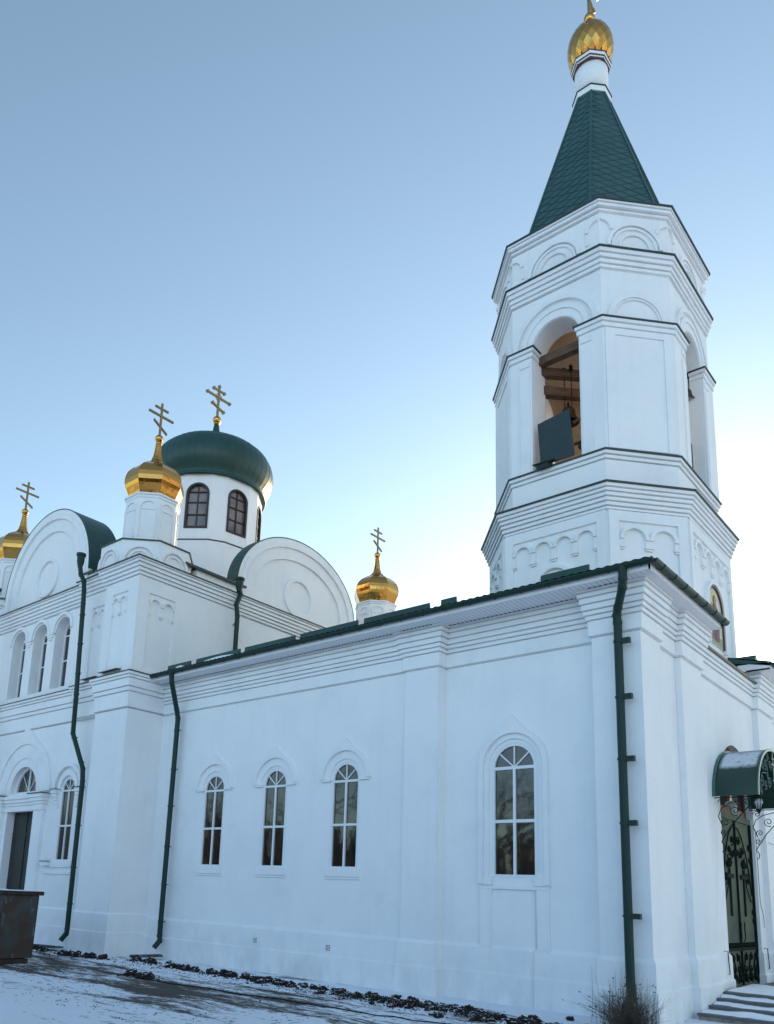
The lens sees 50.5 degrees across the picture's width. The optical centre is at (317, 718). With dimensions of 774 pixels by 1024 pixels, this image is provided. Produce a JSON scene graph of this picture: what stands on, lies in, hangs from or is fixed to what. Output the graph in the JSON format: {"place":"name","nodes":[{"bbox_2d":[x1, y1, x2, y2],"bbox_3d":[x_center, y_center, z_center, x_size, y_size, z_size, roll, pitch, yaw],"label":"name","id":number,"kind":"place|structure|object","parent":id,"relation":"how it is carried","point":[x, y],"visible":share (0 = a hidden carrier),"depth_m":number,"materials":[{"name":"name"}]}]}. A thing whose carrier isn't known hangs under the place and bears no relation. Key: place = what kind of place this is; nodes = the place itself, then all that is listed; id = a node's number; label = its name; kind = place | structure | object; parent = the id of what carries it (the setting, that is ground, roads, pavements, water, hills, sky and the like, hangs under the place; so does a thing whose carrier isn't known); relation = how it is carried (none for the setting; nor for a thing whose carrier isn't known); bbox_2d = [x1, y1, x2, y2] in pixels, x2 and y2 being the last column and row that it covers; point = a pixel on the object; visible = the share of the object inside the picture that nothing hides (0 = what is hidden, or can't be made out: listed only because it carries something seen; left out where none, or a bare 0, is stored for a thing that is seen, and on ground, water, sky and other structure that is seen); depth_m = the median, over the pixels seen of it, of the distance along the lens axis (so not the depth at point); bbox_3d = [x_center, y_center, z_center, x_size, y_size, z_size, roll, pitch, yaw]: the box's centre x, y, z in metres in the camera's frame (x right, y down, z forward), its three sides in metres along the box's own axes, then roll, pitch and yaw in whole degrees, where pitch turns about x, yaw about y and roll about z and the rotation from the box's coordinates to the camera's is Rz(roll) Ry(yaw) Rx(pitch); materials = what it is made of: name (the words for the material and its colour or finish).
{"place":"outdoors","nodes":[
{"label":"outdoors","id":0,"kind":"place"},
{"bbox_2d":[0,948,729,1023],"bbox_3d":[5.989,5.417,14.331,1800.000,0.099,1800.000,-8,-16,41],"label":"ground","id":1,"kind":"structure","parent":0,"point":[14,1009],"depth_m":15.31,"materials":[{"name":"white snow"}]},
{"bbox_2d":[0,889,43,964],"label":"container","id":2,"kind":"object","parent":1,"relation":"on","point":[18,912],"visible":0.98,"depth_m":20.37,"materials":[{"name":"metal"}]},
{"bbox_2d":[40,947,48,951],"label":"soil clod","id":3,"kind":"object","parent":1,"relation":"on","point":[42,949],"visible":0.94,"depth_m":23.85,"materials":[{"name":"black soil"}]},
{"bbox_2d":[33,944,63,948],"bbox_3d":[-8.306,6.927,24.879,0.260,0.063,1.900,9,-15,-41],"label":"drain board","id":4,"kind":"object","parent":1,"relation":"on","point":[52,946],"visible":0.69,"depth_m":24.36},
{"bbox_2d":[64,949,73,955],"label":"soil clod","id":5,"kind":"object","parent":1,"relation":"on","point":[69,951],"visible":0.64,"depth_m":23.20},
{"bbox_2d":[69,951,79,956],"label":"soil clod","id":6,"kind":"object","parent":1,"relation":"on","point":[74,954],"visible":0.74,"depth_m":23.00,"materials":[{"name":"black soil"}]},
{"bbox_2d":[84,952,96,957],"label":"soil clod","id":7,"kind":"object","parent":1,"relation":"on","point":[89,954],"visible":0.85,"depth_m":22.66,"materials":[{"name":"black soil"}]},
{"bbox_2d":[98,954,107,959],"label":"soil clod","id":8,"kind":"object","parent":1,"relation":"on","point":[104,956],"visible":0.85,"depth_m":22.55,"materials":[{"name":"black soil"}]},
{"bbox_2d":[123,969,135,975],"bbox_3d":[-4.274,5.844,18.642,0.327,0.192,0.303,4,-24,16],"label":"soil clod","id":9,"kind":"object","parent":1,"relation":"on","point":[128,972],"visible":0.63,"depth_m":18.55,"materials":[{"name":"black soil"}]},
{"bbox_2d":[129,954,162,957],"bbox_3d":[-4.853,6.690,23.045,0.900,0.062,0.260,5,-9,-20],"label":"drain board","id":10,"kind":"object","parent":1,"relation":"on","point":[148,955],"visible":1,"depth_m":23.00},
{"bbox_2d":[140,972,153,978],"bbox_3d":[-3.836,5.755,18.165,0.279,0.176,0.254,-20,-9,25],"label":"soil clod","id":11,"kind":"object","parent":1,"relation":"on","point":[148,975],"visible":0.83,"depth_m":18.12,"materials":[{"name":"black soil"}]},
{"bbox_2d":[164,962,175,967],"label":"soil clod","id":12,"kind":"object","parent":1,"relation":"on","point":[170,964],"visible":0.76,"depth_m":20.96,"materials":[{"name":"black soil"}]},
{"bbox_2d":[191,966,200,971],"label":"soil clod","id":13,"kind":"object","parent":1,"relation":"on","point":[196,969],"visible":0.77,"depth_m":20.24,"materials":[{"name":"black soil"}]},
{"bbox_2d":[209,968,218,974],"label":"soil clod","id":14,"kind":"object","parent":1,"relation":"on","point":[213,971],"visible":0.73,"depth_m":19.91,"materials":[{"name":"black soil"}]},
{"bbox_2d":[220,969,228,975],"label":"soil clod","id":15,"kind":"object","parent":1,"relation":"on","point":[225,971],"visible":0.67,"depth_m":19.49,"materials":[{"name":"black soil"}]},
{"bbox_2d":[240,972,249,978],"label":"soil clod","id":16,"kind":"object","parent":1,"relation":"on","point":[244,975],"visible":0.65,"depth_m":19.11,"materials":[{"name":"black soil"}]},
{"bbox_2d":[0,963,490,1023],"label":"plant litter","id":17,"kind":"object","parent":1,"relation":"on","point":[194,997],"visible":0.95,"depth_m":15.67,"materials":[{"name":"brown plant"}]},
{"bbox_2d":[254,979,262,983],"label":"soil clod","id":18,"kind":"object","parent":1,"relation":"on","point":[259,981],"visible":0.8,"depth_m":18.24,"materials":[{"name":"black soil"}]},
{"bbox_2d":[265,976,272,981],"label":"soil clod","id":19,"kind":"object","parent":1,"relation":"on","point":[270,978],"visible":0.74,"depth_m":18.67,"materials":[{"name":"black soil"}]},
{"bbox_2d":[273,978,281,984],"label":"soil clod","id":20,"kind":"object","parent":1,"relation":"on","point":[276,980],"visible":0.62,"depth_m":18.21,"materials":[{"name":"black soil"}]},
{"bbox_2d":[2,949,562,1023],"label":"soil crumbs","id":21,"kind":"object","parent":1,"relation":"on","point":[207,974],"visible":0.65,"depth_m":17.75,"materials":[{"name":"black soil"}]},
{"bbox_2d":[280,980,288,985],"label":"soil clod","id":22,"kind":"object","parent":1,"relation":"on","point":[283,982],"visible":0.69,"depth_m":18.04,"materials":[{"name":"black soil"}]},
{"bbox_2d":[136,977,450,1023],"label":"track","id":23,"kind":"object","parent":1,"relation":"on","point":[301,1002],"visible":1,"depth_m":15.31,"materials":[{"name":"black soil"}]},
{"bbox_2d":[309,984,317,989],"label":"soil clod","id":24,"kind":"object","parent":1,"relation":"on","point":[313,987],"visible":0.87,"depth_m":17.66,"materials":[{"name":"black soil"}]},
{"bbox_2d":[332,988,345,993],"bbox_3d":[0.453,5.743,17.142,0.310,0.193,0.208,-15,-37,-4],"label":"soil clod","id":25,"kind":"object","parent":1,"relation":"on","point":[339,990],"visible":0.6,"depth_m":17.09,"materials":[{"name":"black soil"}]},
{"bbox_2d":[356,992,365,998],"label":"soil clod","id":26,"kind":"object","parent":1,"relation":"on","point":[360,995],"visible":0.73,"depth_m":16.56,"materials":[{"name":"black soil"}]},
{"bbox_2d":[0,0,773,1023],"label":"church","id":27,"kind":"structure","parent":1,"relation":"on","point":[540,776],"depth_m":21.32,"materials":[{"name":"white paint"}]},
{"bbox_2d":[6,812,32,889],"bbox_3d":[-10.376,5.319,28.563,1.840,4.120,0.085,-8,-16,41],"label":"door","id":28,"kind":"structure","parent":27,"relation":"in","point":[21,833],"depth_m":28.87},
{"bbox_2d":[16,641,25,697],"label":"window","id":29,"kind":"structure","parent":27,"relation":"in","point":[23,648],"depth_m":31.54,"materials":[{"name":"white glass"}]},
{"bbox_2d":[15,768,35,793],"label":"lunette window","id":30,"kind":"structure","parent":27,"relation":"in","point":[26,783],"depth_m":29.37,"materials":[{"name":"white glass"}]},
{"bbox_2d":[37,632,46,691],"bbox_3d":[-9.984,-2.132,30.252,1.000,2.620,0.105,-8,-16,41],"label":"window","id":31,"kind":"structure","parent":27,"relation":"in","point":[43,654],"depth_m":30.50,"materials":[{"name":"white"}]},
{"bbox_2d":[39,763,79,874],"bbox_3d":[-8.336,3.239,26.709,1.990,3.630,0.300,-8,-16,41],"label":"window","id":32,"kind":"structure","parent":27,"relation":"in","point":[70,792],"depth_m":26.73,"materials":[{"name":"white paint"}]},
{"bbox_2d":[59,623,70,686],"bbox_3d":[-8.840,-2.298,29.235,1.000,2.620,0.105,-8,-16,41],"label":"window","id":33,"kind":"structure","parent":27,"relation":"in","point":[67,634],"depth_m":29.47,"materials":[{"name":"white glass"}]},
{"bbox_2d":[195,753,233,875],"bbox_3d":[-2.993,2.714,23.348,1.600,3.480,0.204,-8,-16,41],"label":"window","id":34,"kind":"structure","parent":27,"relation":"in","point":[212,826],"depth_m":23.35,"materials":[{"name":"white"}]},
{"bbox_2d":[252,746,296,877],"bbox_3d":[-1.162,2.448,21.721,1.600,3.480,0.204,-8,-16,41],"label":"window","id":35,"kind":"structure","parent":27,"relation":"in","point":[275,785],"depth_m":21.72,"materials":[{"name":"white"}]},
{"bbox_2d":[320,738,370,879],"bbox_3d":[0.669,2.182,20.093,1.600,3.480,0.204,-8,-16,41],"label":"window","id":36,"kind":"structure","parent":27,"relation":"in","point":[346,778],"depth_m":20.09,"materials":[{"name":"white paint"}]},
{"bbox_2d":[478,714,551,952],"bbox_3d":[4.139,2.311,17.194,1.660,4.920,0.204,-8,-16,41],"label":"window","id":37,"kind":"structure","parent":27,"relation":"in","point":[514,767],"depth_m":17.25,"materials":[{"name":"white paint"}]},
{"bbox_2d":[532,458,555,469],"bbox_3d":[6.083,-6.811,21.885,0.560,0.150,0.310,-8,2,41],"label":"spotlight","id":38,"kind":"object","parent":27,"relation":"on","point":[543,464],"visible":1,"depth_m":21.79,"materials":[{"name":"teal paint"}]},
{"bbox_2d":[537,409,574,462],"bbox_3d":[6.409,-7.602,22.002,1.100,1.500,0.034,-8,-21,41],"label":"green sheet","id":39,"kind":"object","parent":27,"relation":"on","point":[555,436],"visible":0.94,"depth_m":21.98,"materials":[{"name":"paint"}]},
{"bbox_2d":[539,340,578,367],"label":"timber beam","id":40,"kind":"structure","parent":27,"relation":"attached to","point":[559,354],"depth_m":22.96,"materials":[{"name":"brown wood"}]},
{"bbox_2d":[541,367,579,381],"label":"timber beam","id":41,"kind":"structure","parent":27,"relation":"attached to","point":[560,374],"depth_m":23.45,"materials":[{"name":"brown wood"}]},
{"bbox_2d":[562,365,579,427],"bbox_3d":[7.170,-9.278,23.389,0.600,1.824,0.600,-8,-16,41],"label":"bell","id":42,"kind":"object","parent":41,"relation":"hanging from","point":[573,416],"visible":0.53,"depth_m":23.30,"materials":[{"name":"brown metal"}]},
{"bbox_2d":[544,386,579,401],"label":"timber beam","id":43,"kind":"structure","parent":27,"relation":"attached to","point":[555,393],"depth_m":23.45,"materials":[{"name":"brown wood"}]},
{"bbox_2d":[720,748,745,818],"bbox_3d":[10.000,1.515,20.028,0.156,1.690,2.660,-8,-16,41],"label":"transom window","id":44,"kind":"structure","parent":27,"relation":"in","point":[740,806],"depth_m":20.43,"materials":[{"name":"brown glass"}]},
{"bbox_2d":[721,811,759,987],"bbox_3d":[9.964,4.282,19.356,0.175,4.000,2.660,-8,-16,41],"label":"door","id":45,"kind":"structure","parent":27,"relation":"in","point":[738,859],"depth_m":19.48,"materials":[{"name":"green metal"}]},
{"bbox_2d":[753,795,763,813],"bbox_3d":[9.639,1.819,17.859,0.222,0.500,0.222,-2,-13,20],"label":"lantern","id":46,"kind":"object","parent":27,"relation":"hanging from","point":[758,801],"visible":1,"depth_m":17.79,"materials":[{"name":"white glass"}]},
{"bbox_2d":[386,999,396,1007],"bbox_3d":[1.408,5.451,15.556,0.188,0.190,0.256,5,-12,-9],"label":"soil clod","id":47,"kind":"object","parent":1,"relation":"on","point":[390,1001],"visible":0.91,"depth_m":15.51,"materials":[{"name":"black soil"}]},
{"bbox_2d":[390,994,401,999],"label":"soil clod","id":48,"kind":"object","parent":1,"relation":"on","point":[397,996],"visible":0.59,"depth_m":16.59,"materials":[{"name":"black soil"}]},
{"bbox_2d":[404,1003,411,1008],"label":"soil clod","id":49,"kind":"object","parent":1,"relation":"on","point":[408,1006],"visible":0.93,"depth_m":15.42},
{"bbox_2d":[405,1000,414,1005],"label":"soil clod","id":50,"kind":"object","parent":1,"relation":"on","point":[410,1002],"visible":0.53,"depth_m":15.71,"materials":[{"name":"black soil"}]},
{"bbox_2d":[411,997,419,1005],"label":"soil clod","id":51,"kind":"object","parent":1,"relation":"on","point":[416,1001],"visible":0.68,"depth_m":15.75,"materials":[{"name":"black soil"}]},
{"bbox_2d":[415,1001,426,1007],"bbox_3d":[1.977,5.498,15.622,0.188,0.164,0.241,9,-11,-42],"label":"soil clod","id":52,"kind":"object","parent":1,"relation":"on","point":[421,1004],"visible":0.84,"depth_m":15.58,"materials":[{"name":"black soil"}]},
{"bbox_2d":[424,1000,431,1005],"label":"soil clod","id":53,"kind":"object","parent":1,"relation":"on","point":[428,1002],"visible":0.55,"depth_m":15.77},
{"bbox_2d":[433,1011,443,1017],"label":"soil clod","id":54,"kind":"object","parent":1,"relation":"on","point":[437,1014],"visible":0.94,"depth_m":14.32,"materials":[{"name":"black soil"}]},
{"bbox_2d":[436,1002,447,1007],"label":"soil clod","id":55,"kind":"object","parent":1,"relation":"on","point":[442,1005],"visible":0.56,"depth_m":15.48,"materials":[{"name":"black soil"}]},
{"bbox_2d":[447,1003,457,1008],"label":"soil clod","id":56,"kind":"object","parent":1,"relation":"on","point":[454,1006],"visible":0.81,"depth_m":15.39,"materials":[{"name":"grey soil"}]},
{"bbox_2d":[455,1006,466,1013],"bbox_3d":[2.596,5.352,14.888,0.240,0.174,0.238,34,-54,-29],"label":"soil clod","id":57,"kind":"object","parent":1,"relation":"on","point":[459,1008],"visible":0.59,"depth_m":14.85,"materials":[{"name":"black soil"}]},
{"bbox_2d":[470,1008,482,1013],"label":"soil clod","id":58,"kind":"object","parent":1,"relation":"on","point":[477,1011],"visible":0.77,"depth_m":14.87,"materials":[{"name":"black soil"}]},
{"bbox_2d":[473,1015,489,1021],"bbox_3d":[2.826,5.181,14.075,0.288,0.156,0.191,8,-5,-6],"label":"soil clod","id":59,"kind":"object","parent":1,"relation":"on","point":[479,1018],"visible":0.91,"depth_m":14.04,"materials":[{"name":"black soil"}]},
{"bbox_2d":[488,1012,501,1019],"bbox_3d":[3.124,5.263,14.371,0.236,0.179,0.199,1,-12,8],"label":"soil clod","id":60,"kind":"object","parent":1,"relation":"on","point":[496,1015],"visible":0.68,"depth_m":14.34,"materials":[{"name":"black soil"}]},
{"bbox_2d":[506,1018,521,1023],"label":"soil clod","id":61,"kind":"object","parent":1,"relation":"on","point":[512,1021],"visible":1,"depth_m":13.72,"materials":[{"name":"black soil"}]},
{"bbox_2d":[517,1015,526,1022],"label":"soil clod","id":62,"kind":"object","parent":1,"relation":"on","point":[523,1018],"visible":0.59,"depth_m":14.16,"materials":[{"name":"black soil"}]},
{"bbox_2d":[527,1014,536,1019],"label":"soil clod","id":63,"kind":"object","parent":1,"relation":"on","point":[530,1016],"visible":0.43,"depth_m":14.14,"materials":[{"name":"black soil"}]},
{"bbox_2d":[527,1018,537,1023],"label":"soil clod","id":64,"kind":"object","parent":1,"relation":"on","point":[531,1020],"visible":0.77,"depth_m":13.67,"materials":[{"name":"black soil"}]},
{"bbox_2d":[537,1018,545,1023],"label":"soil clod","id":65,"kind":"object","parent":1,"relation":"on","point":[539,1021],"visible":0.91,"depth_m":13.72,"materials":[{"name":"black soil"}]},
{"bbox_2d":[566,1016,573,1020],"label":"soil clod","id":66,"kind":"object","parent":1,"relation":"on","point":[569,1018],"visible":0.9,"depth_m":14.68,"materials":[{"name":"black soil"}]},
{"bbox_2d":[562,966,677,1023],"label":"dry bush","id":67,"kind":"object","parent":1,"relation":"on","point":[626,1014],"visible":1,"depth_m":14.10,"materials":[{"name":"brown plant"}]},
{"bbox_2d":[697,982,773,1023],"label":"entrance steps","id":68,"kind":"structure","parent":1,"relation":"on","point":[751,1004],"depth_m":15.90,"materials":[{"name":"stone"}]},
{"bbox_2d":[0,0,773,661],"label":"sky","id":69,"kind":"structure","parent":0,"point":[308,211],"materials":[{"name":"blue"}]},
{"bbox_3d":[10.289,-10.219,23.418,0.120,0.140,1.600,-8,-16,41],"label":"timber beam","id":70,"kind":"object","parent":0,"visible":0},
{"bbox_2d":[687,372,693,400],"bbox_3d":[10.772,-9.688,23.874,0.460,0.906,0.460,-8,-16,41],"label":"bell","id":71,"kind":"object","parent":70,"relation":"hanging from","point":[690,393],"visible":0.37,"depth_m":23.70,"materials":[{"name":"grey metal"}]}
]}

